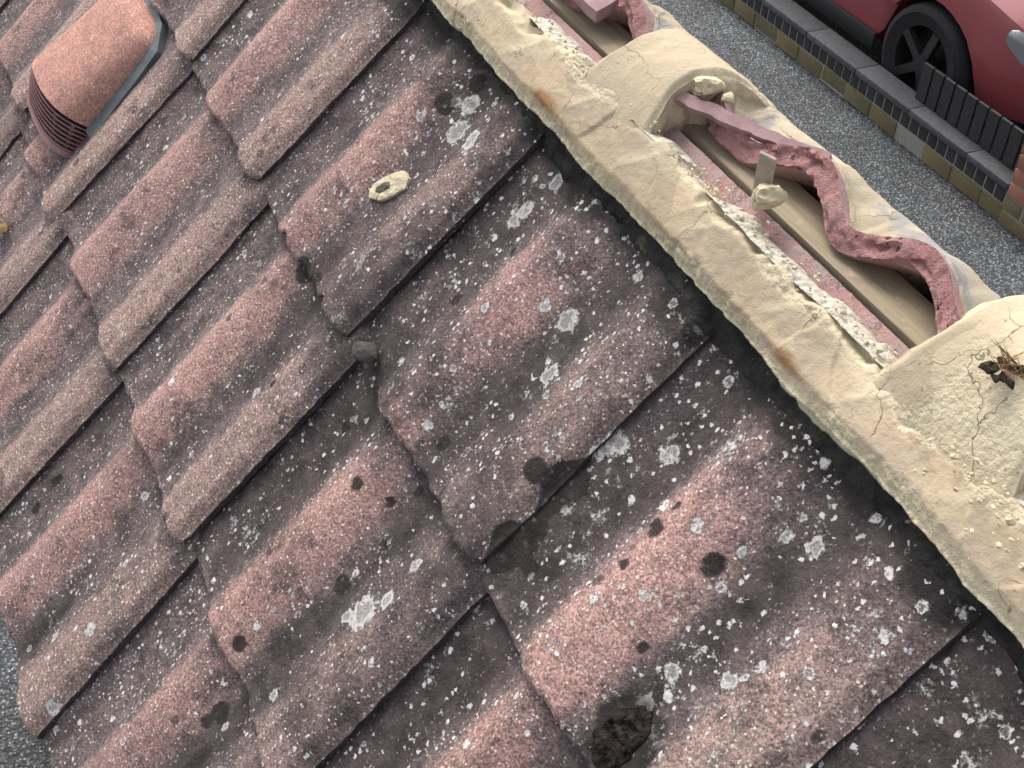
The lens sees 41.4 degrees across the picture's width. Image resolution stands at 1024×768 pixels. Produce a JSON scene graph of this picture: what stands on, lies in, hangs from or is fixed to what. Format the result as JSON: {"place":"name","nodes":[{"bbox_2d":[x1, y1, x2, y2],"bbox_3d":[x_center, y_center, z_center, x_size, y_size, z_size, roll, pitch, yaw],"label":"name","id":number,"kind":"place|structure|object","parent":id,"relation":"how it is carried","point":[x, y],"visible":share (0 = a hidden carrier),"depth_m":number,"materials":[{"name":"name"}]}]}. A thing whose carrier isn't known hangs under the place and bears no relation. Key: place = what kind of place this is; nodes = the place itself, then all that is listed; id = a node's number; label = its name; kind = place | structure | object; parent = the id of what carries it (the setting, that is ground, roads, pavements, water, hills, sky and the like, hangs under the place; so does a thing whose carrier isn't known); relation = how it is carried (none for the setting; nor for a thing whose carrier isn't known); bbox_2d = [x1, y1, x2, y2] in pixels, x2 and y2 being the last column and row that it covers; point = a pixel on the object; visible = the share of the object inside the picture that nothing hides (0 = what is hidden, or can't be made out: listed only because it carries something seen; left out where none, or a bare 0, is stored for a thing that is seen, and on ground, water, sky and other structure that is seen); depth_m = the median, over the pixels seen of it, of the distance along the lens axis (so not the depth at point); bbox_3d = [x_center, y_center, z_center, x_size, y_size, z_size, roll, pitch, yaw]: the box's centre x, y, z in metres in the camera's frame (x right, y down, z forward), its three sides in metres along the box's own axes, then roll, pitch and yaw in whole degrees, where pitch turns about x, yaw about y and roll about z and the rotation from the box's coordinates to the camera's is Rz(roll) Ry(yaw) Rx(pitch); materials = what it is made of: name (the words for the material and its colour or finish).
{"place":"outdoors","nodes":[
{"label":"outdoors","id":0,"kind":"place"},
{"bbox_2d":[0,0,1023,767],"bbox_3d":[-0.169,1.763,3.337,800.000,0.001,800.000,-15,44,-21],"label":"tarmac driveway","id":1,"kind":"structure","parent":0,"point":[940,210],"depth_m":6.85,"materials":[{"name":"grey asphalt"}]},
{"bbox_2d":[0,0,1023,767],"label":"porch roof","id":2,"kind":"structure","parent":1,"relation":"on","point":[618,414],"depth_m":1.17,"materials":[{"name":"tile"}]},
{"bbox_2d":[0,223,6,233],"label":"lichen lump","id":3,"kind":"object","parent":2,"relation":"on","point":[3,228],"visible":1,"depth_m":1.85,"materials":[{"name":"yellow plant"}]},
{"bbox_2d":[351,342,379,363],"bbox_3d":[-0.137,-0.032,1.264,0.030,0.013,0.026,19,43,16],"label":"stone lump","id":4,"kind":"object","parent":2,"relation":"on","point":[366,352],"visible":1,"depth_m":1.26,"materials":[{"name":"grey stone"}]},
{"bbox_2d":[369,170,410,201],"bbox_3d":[-0.121,-0.196,1.349,0.047,0.037,0.025,15,42,12],"label":"mortar flake","id":5,"kind":"object","parent":2,"relation":"on","point":[390,186],"visible":1,"depth_m":1.34,"materials":[{"name":"beige concrete"}]},
{"bbox_2d":[574,0,617,22],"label":"tile fragment","id":6,"kind":"object","parent":2,"relation":"on","point":[595,11],"visible":0.94,"depth_m":1.26,"materials":[{"name":"pink ceramic"}]},
{"bbox_2d":[590,705,652,767],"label":"moss patch","id":7,"kind":"object","parent":2,"relation":"on","point":[629,729],"visible":1,"depth_m":0.95,"materials":[{"name":"black plant"}]},
{"bbox_2d":[691,76,725,95],"bbox_3d":[0.162,-0.248,1.126,0.027,0.023,0.032,-15,44,-21],"label":"mortar chunk","id":8,"kind":"object","parent":2,"relation":"on","point":[706,85],"visible":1,"depth_m":1.11,"materials":[{"name":"beige concrete"}]},
{"bbox_2d":[721,92,734,102],"bbox_3d":[0.178,-0.234,1.113,0.011,0.010,0.011,22,44,19],"label":"mortar chunk","id":9,"kind":"object","parent":2,"relation":"on","point":[728,97],"visible":1,"depth_m":1.11,"materials":[{"name":"beige concrete"}]},
{"bbox_2d":[674,92,831,159],"bbox_3d":[0.185,-0.211,1.104,0.167,0.016,0.016,29,46,26],"label":"tile fragment","id":10,"kind":"object","parent":2,"relation":"on","point":[719,115],"visible":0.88,"depth_m":1.10,"materials":[{"name":"pink ceramic"}]},
{"bbox_2d":[511,0,1023,572],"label":"mortar crumbs","id":11,"kind":"object","parent":2,"relation":"on","point":[969,474],"visible":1,"depth_m":0.91,"materials":[{"name":"beige concrete"}]},
{"bbox_2d":[750,183,787,210],"bbox_3d":[0.195,-0.142,1.022,0.028,0.025,0.026,-15,44,-21],"label":"mortar lump","id":12,"kind":"object","parent":2,"relation":"on","point":[765,196],"visible":1,"depth_m":1.01,"materials":[{"name":"beige concrete"}]},
{"bbox_2d":[978,337,1023,389],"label":"moss tuft","id":13,"kind":"object","parent":2,"relation":"on","point":[990,368],"visible":1,"depth_m":0.82,"materials":[{"name":"plant"}]},
{"bbox_2d":[719,0,1014,219],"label":"brick wall","id":14,"kind":"structure","parent":1,"relation":"on","point":[888,102],"depth_m":7.08,"materials":[{"name":"grey brick"}]},
{"bbox_2d":[915,62,1023,170],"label":"slat fence","id":15,"kind":"object","parent":14,"relation":"on","point":[940,94],"visible":1,"depth_m":6.62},
{"bbox_2d":[803,0,1023,128],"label":"parked car","id":16,"kind":"object","parent":1,"relation":"on","point":[975,48],"visible":0.73,"depth_m":6.77,"materials":[{"name":"red paint"}]},
{"bbox_2d":[998,145,1023,242],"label":"brick pier","id":17,"kind":"structure","parent":1,"relation":"on","point":[1011,218],"depth_m":6.35,"materials":[{"name":"brick"}]}
]}

